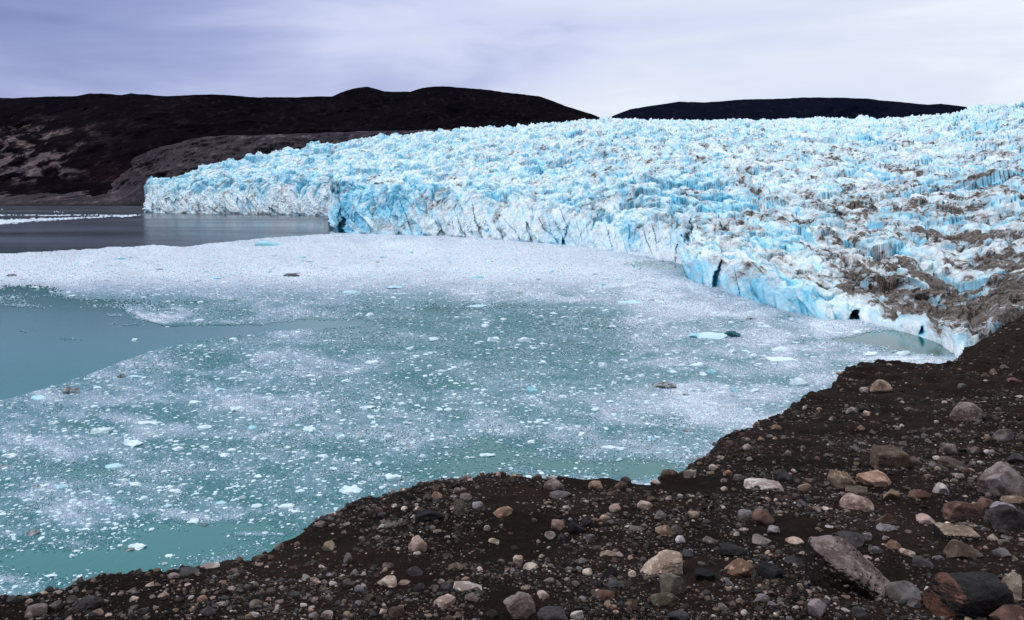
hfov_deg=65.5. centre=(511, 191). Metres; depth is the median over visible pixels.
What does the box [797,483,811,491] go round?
stone
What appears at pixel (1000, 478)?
boulder
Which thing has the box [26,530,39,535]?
ice floe
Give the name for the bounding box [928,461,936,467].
stone
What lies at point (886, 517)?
stone
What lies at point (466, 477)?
stone
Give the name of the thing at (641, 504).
stone
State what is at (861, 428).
stone
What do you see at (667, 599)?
stone
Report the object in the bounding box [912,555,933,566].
stone
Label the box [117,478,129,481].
ice floe
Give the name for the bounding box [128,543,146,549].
ice floe
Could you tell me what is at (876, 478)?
boulder
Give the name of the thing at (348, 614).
stone
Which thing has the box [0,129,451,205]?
hill
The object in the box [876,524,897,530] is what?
stone
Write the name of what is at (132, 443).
ice floe
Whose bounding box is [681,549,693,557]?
stone
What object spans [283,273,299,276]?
ice floe
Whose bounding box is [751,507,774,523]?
boulder
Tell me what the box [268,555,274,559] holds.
stone
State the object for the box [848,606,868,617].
stone
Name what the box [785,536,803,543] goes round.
stone
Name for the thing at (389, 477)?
ice floe
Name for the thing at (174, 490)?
ice floe
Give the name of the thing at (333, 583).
stone
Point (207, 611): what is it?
stone
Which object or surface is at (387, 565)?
stone
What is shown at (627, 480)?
stone
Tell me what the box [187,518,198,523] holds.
ice floe
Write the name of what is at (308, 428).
ice floe
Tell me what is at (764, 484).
boulder
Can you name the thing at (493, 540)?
stone
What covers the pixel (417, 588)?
stone
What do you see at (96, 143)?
hill
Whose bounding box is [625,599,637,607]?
stone
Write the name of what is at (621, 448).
ice floe
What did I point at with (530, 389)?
ice floe
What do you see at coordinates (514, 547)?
stone
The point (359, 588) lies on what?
stone
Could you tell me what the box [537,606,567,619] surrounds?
stone
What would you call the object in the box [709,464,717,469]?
stone
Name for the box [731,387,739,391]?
ice floe
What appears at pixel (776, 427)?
stone
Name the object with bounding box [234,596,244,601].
stone
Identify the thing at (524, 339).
ice floe
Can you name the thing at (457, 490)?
stone
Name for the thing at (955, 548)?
boulder
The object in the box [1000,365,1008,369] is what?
stone
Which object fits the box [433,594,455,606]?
boulder
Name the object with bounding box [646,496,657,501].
stone
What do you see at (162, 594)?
stone
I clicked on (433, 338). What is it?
ice floe
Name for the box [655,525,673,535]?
boulder
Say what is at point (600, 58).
sky
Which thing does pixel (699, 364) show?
ice floe
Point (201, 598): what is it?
stone
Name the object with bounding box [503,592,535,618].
boulder
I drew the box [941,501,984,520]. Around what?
boulder
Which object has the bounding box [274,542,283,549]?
boulder
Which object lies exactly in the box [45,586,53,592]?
stone
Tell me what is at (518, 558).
stone
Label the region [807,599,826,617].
boulder
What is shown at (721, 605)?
stone
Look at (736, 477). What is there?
stone
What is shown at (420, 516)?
boulder
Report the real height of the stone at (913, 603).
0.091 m
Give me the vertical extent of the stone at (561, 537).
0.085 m
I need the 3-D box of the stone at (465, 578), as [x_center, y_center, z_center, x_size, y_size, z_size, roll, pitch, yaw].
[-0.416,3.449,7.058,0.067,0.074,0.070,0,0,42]
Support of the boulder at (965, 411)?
on the ground
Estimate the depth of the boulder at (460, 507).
9.81 m
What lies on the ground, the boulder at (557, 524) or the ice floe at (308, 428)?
the boulder at (557, 524)
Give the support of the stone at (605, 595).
on the ground
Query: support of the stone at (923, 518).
on the ground
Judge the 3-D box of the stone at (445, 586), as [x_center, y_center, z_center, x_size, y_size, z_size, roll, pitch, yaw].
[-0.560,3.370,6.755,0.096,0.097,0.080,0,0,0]
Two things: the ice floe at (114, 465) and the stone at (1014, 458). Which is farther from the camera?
the ice floe at (114, 465)
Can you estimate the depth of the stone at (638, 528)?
9.15 m
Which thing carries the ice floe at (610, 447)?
on the water
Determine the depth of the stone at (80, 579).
7.11 m
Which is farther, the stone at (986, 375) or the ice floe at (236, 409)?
the ice floe at (236, 409)
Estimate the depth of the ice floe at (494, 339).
212.41 m
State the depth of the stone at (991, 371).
53.58 m
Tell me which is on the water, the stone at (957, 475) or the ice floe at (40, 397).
the ice floe at (40, 397)
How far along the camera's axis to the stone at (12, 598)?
6.48 m
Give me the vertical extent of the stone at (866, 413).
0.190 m
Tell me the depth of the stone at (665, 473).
12.76 m
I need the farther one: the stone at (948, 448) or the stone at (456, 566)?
the stone at (948, 448)
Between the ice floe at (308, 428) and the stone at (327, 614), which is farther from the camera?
the ice floe at (308, 428)
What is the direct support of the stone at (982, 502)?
on the ground
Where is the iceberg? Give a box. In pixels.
[689,331,740,338]
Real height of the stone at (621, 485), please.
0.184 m
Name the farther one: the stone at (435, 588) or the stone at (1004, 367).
the stone at (1004, 367)
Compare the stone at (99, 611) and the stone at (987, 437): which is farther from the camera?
the stone at (987, 437)
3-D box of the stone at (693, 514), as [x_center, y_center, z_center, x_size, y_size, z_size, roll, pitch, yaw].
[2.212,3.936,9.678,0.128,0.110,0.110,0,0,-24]
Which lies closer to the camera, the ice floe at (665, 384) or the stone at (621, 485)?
the stone at (621, 485)
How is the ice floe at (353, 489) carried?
on the water
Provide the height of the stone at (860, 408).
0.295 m
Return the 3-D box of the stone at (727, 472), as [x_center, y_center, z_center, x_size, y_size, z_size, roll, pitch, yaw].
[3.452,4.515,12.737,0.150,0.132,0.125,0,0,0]
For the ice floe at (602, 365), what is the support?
on the water
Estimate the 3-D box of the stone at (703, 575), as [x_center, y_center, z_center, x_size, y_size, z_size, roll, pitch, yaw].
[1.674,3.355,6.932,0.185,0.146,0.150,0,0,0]
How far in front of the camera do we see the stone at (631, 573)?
7.22 m
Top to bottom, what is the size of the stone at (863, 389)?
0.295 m
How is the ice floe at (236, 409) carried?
on the water
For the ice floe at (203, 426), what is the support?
on the water
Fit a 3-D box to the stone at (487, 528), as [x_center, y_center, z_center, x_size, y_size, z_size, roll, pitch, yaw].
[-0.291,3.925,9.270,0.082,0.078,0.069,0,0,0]
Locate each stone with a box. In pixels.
[6,595,19,601]
[24,603,47,617]
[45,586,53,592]
[48,600,61,610]
[66,595,77,602]
[76,576,83,582]
[92,608,103,614]
[129,596,138,600]
[136,607,149,613]
[145,581,153,586]
[158,592,168,597]
[168,572,179,577]
[179,567,199,575]
[197,595,207,601]
[199,606,215,617]
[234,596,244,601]
[249,599,262,607]
[251,554,266,560]
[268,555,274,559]
[288,591,299,597]
[309,612,318,619]
[313,520,325,526]
[320,610,332,618]
[329,581,336,585]
[343,553,351,562]
[343,578,350,583]
[343,611,351,617]
[350,569,357,574]
[354,585,363,591]
[365,594,375,600]
[375,507,382,513]
[379,609,386,613]
[382,563,393,567]
[385,521,396,527]
[389,606,404,617]
[398,580,410,584]
[406,566,422,575]
[412,586,422,591]
[423,494,430,500]
[431,491,441,500]
[431,585,438,591]
[440,582,451,590]
[448,562,463,570]
[454,487,461,492]
[454,524,462,530]
[460,493,471,500]
[461,576,469,580]
[462,475,470,479]
[464,592,478,601]
[472,501,483,509]
[484,525,490,530]
[486,609,498,617]
[488,538,498,543]
[511,545,518,549]
[513,555,522,562]
[523,562,537,569]
[533,474,541,479]
[537,590,548,598]
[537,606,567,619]
[543,577,553,582]
[545,531,555,538]
[546,475,556,478]
[549,490,570,499]
[557,535,564,539]
[569,522,584,533]
[570,610,583,619]
[580,515,591,526]
[582,568,591,575]
[585,534,595,541]
[588,480,602,489]
[596,590,614,599]
[599,514,609,518]
[599,550,616,555]
[603,565,619,577]
[606,579,621,587]
[609,504,620,511]
[609,604,616,609]
[613,481,627,490]
[620,476,631,484]
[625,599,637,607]
[628,570,635,576]
[629,525,645,530]
[637,500,652,508]
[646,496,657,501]
[650,479,660,484]
[650,592,679,606]
[654,510,666,518]
[660,469,674,479]
[667,610,689,619]
[671,524,682,534]
[675,535,684,542]
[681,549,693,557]
[683,469,695,477]
[688,511,699,517]
[694,569,715,580]
[702,536,717,543]
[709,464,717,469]
[718,543,746,556]
[718,602,728,610]
[723,470,732,474]
[733,474,742,480]
[737,509,751,521]
[741,609,748,615]
[742,444,750,449]
[752,533,770,544]
[755,562,782,578]
[755,594,769,601]
[767,525,779,533]
[771,424,781,429]
[773,469,791,482]
[783,495,792,500]
[784,555,802,565]
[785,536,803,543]
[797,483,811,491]
[834,531,864,547]
[845,485,867,492]
[846,407,858,413]
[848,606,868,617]
[856,404,869,411]
[857,425,864,430]
[859,387,868,392]
[862,532,871,539]
[863,410,869,415]
[868,546,883,552]
[875,513,893,522]
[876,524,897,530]
[883,489,899,499]
[885,539,900,549]
[899,548,914,555]
[906,598,921,607]
[908,489,930,499]
[909,456,922,467]
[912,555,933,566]
[916,513,935,523]
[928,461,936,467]
[932,482,948,492]
[932,555,944,559]
[937,456,964,467]
[939,443,957,454]
[952,473,964,477]
[957,383,965,388]
[963,467,970,472]
[970,446,979,453]
[976,498,993,507]
[980,373,989,377]
[983,434,991,440]
[987,533,997,540]
[989,369,996,374]
[989,501,1015,507]
[991,548,1011,557]
[997,539,1011,545]
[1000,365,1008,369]
[1000,496,1023,502]
[1005,452,1023,463]
[1006,377,1021,383]
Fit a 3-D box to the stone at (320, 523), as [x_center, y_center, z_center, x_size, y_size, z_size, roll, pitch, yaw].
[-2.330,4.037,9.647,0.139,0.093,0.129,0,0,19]
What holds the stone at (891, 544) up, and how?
on the ground
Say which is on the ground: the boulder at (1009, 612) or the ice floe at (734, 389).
the boulder at (1009, 612)
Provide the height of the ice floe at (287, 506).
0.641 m
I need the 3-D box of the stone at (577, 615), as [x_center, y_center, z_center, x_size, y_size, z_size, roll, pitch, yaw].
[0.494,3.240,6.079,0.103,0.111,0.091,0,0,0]
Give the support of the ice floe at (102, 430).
on the water
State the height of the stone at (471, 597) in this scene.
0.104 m
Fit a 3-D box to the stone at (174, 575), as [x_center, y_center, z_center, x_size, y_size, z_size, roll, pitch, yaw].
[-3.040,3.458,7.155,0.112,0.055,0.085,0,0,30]
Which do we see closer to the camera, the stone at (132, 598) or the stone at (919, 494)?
the stone at (132, 598)
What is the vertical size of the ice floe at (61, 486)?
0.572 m
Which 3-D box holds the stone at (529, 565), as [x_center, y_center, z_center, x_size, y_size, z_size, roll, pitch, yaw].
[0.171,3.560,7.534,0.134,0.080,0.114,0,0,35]
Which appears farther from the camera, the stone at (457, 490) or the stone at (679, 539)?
the stone at (457, 490)
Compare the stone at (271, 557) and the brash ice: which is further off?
the brash ice
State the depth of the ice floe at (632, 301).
286.56 m
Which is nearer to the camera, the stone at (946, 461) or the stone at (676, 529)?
the stone at (676, 529)
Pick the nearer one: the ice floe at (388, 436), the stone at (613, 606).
the stone at (613, 606)
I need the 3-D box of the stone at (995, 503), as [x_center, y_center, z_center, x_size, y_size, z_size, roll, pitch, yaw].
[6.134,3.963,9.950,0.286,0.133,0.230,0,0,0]
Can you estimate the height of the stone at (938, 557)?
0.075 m
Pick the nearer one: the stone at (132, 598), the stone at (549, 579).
the stone at (132, 598)
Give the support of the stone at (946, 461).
on the ground
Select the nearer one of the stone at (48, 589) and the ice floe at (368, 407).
the stone at (48, 589)
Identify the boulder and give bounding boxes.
[73,595,104,610]
[200,562,219,568]
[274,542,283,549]
[323,540,334,550]
[377,575,396,586]
[408,535,426,551]
[414,509,443,521]
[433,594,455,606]
[453,581,481,590]
[454,499,468,515]
[493,506,512,517]
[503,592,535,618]
[544,479,564,490]
[551,519,564,529]
[640,550,682,574]
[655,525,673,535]
[659,572,685,594]
[724,558,754,576]
[743,477,783,491]
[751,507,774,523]
[804,535,889,600]
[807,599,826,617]
[827,469,855,490]
[839,493,873,510]
[856,470,890,486]
[869,445,909,468]
[870,379,892,393]
[884,580,921,604]
[922,571,1014,619]
[933,522,981,541]
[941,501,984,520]
[943,539,983,559]
[949,402,984,420]
[976,461,1023,496]
[985,504,1023,529]
[989,604,1023,619]
[992,429,1013,440]
[1002,571,1021,599]
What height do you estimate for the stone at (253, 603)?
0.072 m
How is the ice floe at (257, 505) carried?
on the water
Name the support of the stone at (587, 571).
on the ground
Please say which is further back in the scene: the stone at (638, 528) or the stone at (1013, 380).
the stone at (1013, 380)
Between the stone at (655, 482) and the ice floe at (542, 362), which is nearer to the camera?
the stone at (655, 482)
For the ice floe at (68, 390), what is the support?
on the water
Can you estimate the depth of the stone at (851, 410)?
22.71 m
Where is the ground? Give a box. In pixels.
[0,315,1023,619]
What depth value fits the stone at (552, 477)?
11.94 m
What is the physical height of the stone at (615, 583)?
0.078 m
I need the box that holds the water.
[0,206,954,595]
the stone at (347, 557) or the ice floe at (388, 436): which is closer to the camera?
the stone at (347, 557)
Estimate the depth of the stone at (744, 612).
6.07 m
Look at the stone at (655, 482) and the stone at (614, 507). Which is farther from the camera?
the stone at (655, 482)
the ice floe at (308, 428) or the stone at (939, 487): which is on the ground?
the stone at (939, 487)
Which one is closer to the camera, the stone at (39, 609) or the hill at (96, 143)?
the stone at (39, 609)
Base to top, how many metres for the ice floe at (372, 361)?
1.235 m
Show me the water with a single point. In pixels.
(40, 352)
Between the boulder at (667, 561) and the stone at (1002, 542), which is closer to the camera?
the boulder at (667, 561)
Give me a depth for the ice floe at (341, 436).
128.84 m
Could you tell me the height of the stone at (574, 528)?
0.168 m
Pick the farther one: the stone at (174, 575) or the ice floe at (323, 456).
the ice floe at (323, 456)
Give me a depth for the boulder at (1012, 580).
6.59 m
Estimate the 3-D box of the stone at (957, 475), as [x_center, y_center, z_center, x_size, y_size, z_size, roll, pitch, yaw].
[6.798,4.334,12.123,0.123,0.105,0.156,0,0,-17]
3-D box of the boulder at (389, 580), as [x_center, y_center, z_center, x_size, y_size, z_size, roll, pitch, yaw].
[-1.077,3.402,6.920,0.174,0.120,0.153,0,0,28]
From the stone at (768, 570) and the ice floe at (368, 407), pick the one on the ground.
the stone at (768, 570)
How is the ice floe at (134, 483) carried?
on the water
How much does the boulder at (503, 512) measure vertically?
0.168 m
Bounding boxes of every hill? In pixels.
[0,86,599,196]
[0,129,451,205]
[612,97,966,120]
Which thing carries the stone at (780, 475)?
on the ground
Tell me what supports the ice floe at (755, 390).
on the water
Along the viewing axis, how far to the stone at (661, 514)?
9.68 m
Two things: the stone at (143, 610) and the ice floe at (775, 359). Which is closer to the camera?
the stone at (143, 610)
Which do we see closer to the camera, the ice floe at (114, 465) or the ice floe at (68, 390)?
the ice floe at (114, 465)
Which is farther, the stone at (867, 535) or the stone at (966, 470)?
the stone at (966, 470)
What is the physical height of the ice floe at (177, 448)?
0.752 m
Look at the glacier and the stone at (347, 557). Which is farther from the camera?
the glacier
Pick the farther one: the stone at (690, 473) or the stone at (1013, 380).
the stone at (1013, 380)
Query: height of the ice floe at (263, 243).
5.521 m
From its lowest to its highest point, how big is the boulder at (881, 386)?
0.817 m
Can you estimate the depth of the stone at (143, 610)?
6.16 m
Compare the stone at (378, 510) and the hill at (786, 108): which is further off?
the hill at (786, 108)
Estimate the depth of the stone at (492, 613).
6.07 m
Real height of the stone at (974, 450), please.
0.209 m
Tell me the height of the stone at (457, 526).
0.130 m
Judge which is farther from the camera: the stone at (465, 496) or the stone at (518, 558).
the stone at (465, 496)
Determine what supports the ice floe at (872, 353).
on the water
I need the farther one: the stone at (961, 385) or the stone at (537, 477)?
the stone at (961, 385)
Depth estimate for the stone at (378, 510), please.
9.99 m
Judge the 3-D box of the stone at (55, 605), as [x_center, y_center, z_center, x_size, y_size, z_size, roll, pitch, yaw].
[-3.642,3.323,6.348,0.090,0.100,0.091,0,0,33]
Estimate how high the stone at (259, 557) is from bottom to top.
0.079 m
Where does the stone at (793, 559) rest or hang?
on the ground
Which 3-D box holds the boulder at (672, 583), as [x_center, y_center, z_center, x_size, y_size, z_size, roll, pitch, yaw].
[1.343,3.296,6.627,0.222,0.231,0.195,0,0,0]
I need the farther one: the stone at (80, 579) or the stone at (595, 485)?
the stone at (595, 485)
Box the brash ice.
[0,209,957,595]
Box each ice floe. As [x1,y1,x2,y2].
[1,453,16,457]
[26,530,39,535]
[30,395,45,399]
[55,484,67,488]
[62,387,79,393]
[91,427,111,433]
[105,463,125,468]
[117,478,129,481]
[124,440,142,446]
[126,375,141,377]
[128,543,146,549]
[130,482,140,485]
[138,421,159,423]
[168,489,180,492]
[171,446,183,450]
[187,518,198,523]
[197,425,210,428]
[230,406,244,411]
[251,503,261,507]
[255,241,279,245]
[276,503,293,508]
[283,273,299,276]
[302,426,316,430]
[317,454,327,457]
[336,434,344,438]
[339,485,361,494]
[342,290,359,293]
[360,406,375,408]
[365,360,378,363]
[384,433,391,439]
[384,473,401,481]
[386,285,401,288]
[409,431,416,436]
[429,337,438,340]
[468,304,487,306]
[479,453,495,456]
[487,337,500,341]
[518,337,529,341]
[526,386,537,392]
[538,360,546,364]
[598,362,607,367]
[601,445,615,448]
[614,447,628,449]
[616,359,628,362]
[618,300,641,303]
[649,381,676,388]
[690,362,703,366]
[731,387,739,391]
[750,388,759,391]
[766,357,795,361]
[771,346,789,350]
[789,377,807,385]
[862,351,879,355]
[896,351,911,354]
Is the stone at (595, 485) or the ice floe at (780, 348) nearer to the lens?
the stone at (595, 485)
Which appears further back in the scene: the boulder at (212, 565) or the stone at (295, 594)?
the boulder at (212, 565)
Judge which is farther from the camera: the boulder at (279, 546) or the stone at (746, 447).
the stone at (746, 447)
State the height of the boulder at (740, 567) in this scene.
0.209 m
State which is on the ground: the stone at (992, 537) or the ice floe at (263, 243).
the stone at (992, 537)
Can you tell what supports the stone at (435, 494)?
on the ground
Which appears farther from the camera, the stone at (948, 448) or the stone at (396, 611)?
the stone at (948, 448)
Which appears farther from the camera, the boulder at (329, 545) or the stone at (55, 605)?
the boulder at (329, 545)
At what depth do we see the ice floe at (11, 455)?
119.73 m
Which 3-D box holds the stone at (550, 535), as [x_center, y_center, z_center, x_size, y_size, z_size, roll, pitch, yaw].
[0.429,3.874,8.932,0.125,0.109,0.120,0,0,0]
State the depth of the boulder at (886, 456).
13.23 m
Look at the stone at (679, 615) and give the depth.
6.05 m
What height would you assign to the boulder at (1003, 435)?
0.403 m
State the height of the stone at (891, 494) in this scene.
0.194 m
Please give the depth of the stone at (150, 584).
6.90 m
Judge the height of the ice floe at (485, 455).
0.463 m
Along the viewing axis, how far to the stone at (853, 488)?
11.36 m
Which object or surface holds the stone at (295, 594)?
on the ground
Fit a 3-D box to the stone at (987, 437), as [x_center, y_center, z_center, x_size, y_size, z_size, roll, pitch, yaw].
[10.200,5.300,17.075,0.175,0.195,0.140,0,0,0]
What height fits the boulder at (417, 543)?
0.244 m
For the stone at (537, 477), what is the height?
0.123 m
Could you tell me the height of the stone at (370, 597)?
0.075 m
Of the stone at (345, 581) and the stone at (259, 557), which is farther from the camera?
the stone at (259, 557)
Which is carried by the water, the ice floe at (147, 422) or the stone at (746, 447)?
the ice floe at (147, 422)
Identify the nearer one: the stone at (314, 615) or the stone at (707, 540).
the stone at (314, 615)
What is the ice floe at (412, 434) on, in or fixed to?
on the water
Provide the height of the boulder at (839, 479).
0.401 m
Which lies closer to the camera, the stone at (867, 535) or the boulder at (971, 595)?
the boulder at (971, 595)
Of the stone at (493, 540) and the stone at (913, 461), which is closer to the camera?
the stone at (493, 540)
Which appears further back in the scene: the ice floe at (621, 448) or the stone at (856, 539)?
the ice floe at (621, 448)
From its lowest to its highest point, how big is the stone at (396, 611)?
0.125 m
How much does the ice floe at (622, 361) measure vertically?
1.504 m
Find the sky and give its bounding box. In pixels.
[0,0,1023,117]
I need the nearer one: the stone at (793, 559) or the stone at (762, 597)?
the stone at (762, 597)
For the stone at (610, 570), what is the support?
on the ground
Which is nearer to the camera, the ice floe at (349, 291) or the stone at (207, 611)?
the stone at (207, 611)
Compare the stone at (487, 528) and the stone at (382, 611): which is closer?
the stone at (382, 611)
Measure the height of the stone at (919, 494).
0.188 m
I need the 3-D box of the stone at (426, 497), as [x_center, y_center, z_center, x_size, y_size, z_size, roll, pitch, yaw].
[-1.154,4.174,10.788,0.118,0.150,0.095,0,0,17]
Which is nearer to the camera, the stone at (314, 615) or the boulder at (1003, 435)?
the stone at (314, 615)
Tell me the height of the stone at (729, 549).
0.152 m
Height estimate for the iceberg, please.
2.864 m
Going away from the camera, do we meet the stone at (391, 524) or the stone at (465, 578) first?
the stone at (465, 578)
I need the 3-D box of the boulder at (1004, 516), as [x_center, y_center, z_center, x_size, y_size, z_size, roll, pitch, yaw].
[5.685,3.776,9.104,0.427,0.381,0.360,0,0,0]
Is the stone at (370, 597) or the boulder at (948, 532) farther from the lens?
the boulder at (948, 532)
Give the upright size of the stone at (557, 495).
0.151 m
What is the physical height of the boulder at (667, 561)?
0.260 m
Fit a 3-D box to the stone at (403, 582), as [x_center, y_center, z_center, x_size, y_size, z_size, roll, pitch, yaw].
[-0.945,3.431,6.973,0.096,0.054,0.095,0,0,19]
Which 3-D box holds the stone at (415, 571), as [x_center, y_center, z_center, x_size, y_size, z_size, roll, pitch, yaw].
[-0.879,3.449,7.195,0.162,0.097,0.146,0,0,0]
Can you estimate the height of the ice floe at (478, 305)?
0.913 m
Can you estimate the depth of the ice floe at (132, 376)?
171.15 m
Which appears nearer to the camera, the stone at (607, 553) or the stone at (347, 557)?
the stone at (347, 557)
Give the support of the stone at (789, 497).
on the ground
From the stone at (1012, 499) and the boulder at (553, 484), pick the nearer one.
the stone at (1012, 499)
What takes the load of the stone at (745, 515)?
on the ground
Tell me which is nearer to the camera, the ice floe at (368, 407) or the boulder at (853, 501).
the boulder at (853, 501)
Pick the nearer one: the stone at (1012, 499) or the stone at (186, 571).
the stone at (186, 571)
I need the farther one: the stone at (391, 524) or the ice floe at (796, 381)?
the ice floe at (796, 381)
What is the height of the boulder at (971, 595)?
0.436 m
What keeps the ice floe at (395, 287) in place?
on the water
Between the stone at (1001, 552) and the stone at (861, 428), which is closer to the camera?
the stone at (1001, 552)
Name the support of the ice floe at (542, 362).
on the water
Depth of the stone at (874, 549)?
8.10 m
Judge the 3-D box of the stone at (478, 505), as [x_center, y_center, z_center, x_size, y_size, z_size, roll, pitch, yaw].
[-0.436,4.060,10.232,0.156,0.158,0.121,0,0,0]
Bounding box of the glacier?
[142,102,1023,357]
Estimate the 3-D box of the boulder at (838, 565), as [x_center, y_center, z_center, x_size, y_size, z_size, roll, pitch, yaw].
[2.991,3.326,6.864,0.839,0.594,0.777,0,0,0]
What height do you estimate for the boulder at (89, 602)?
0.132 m
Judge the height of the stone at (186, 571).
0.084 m
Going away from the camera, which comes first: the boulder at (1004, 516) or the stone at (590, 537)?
the stone at (590, 537)
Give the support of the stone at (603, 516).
on the ground
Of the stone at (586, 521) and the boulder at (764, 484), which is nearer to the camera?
the stone at (586, 521)
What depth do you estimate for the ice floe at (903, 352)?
194.78 m
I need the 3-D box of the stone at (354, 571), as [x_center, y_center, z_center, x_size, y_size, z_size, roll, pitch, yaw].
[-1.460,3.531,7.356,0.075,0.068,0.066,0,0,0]
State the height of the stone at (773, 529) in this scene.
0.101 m
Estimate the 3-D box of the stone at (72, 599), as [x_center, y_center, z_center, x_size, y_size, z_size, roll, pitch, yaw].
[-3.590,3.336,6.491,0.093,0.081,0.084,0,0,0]
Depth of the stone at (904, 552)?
8.01 m
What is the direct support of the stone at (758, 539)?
on the ground
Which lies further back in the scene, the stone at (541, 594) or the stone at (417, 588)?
the stone at (417, 588)
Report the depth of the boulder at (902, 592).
6.56 m

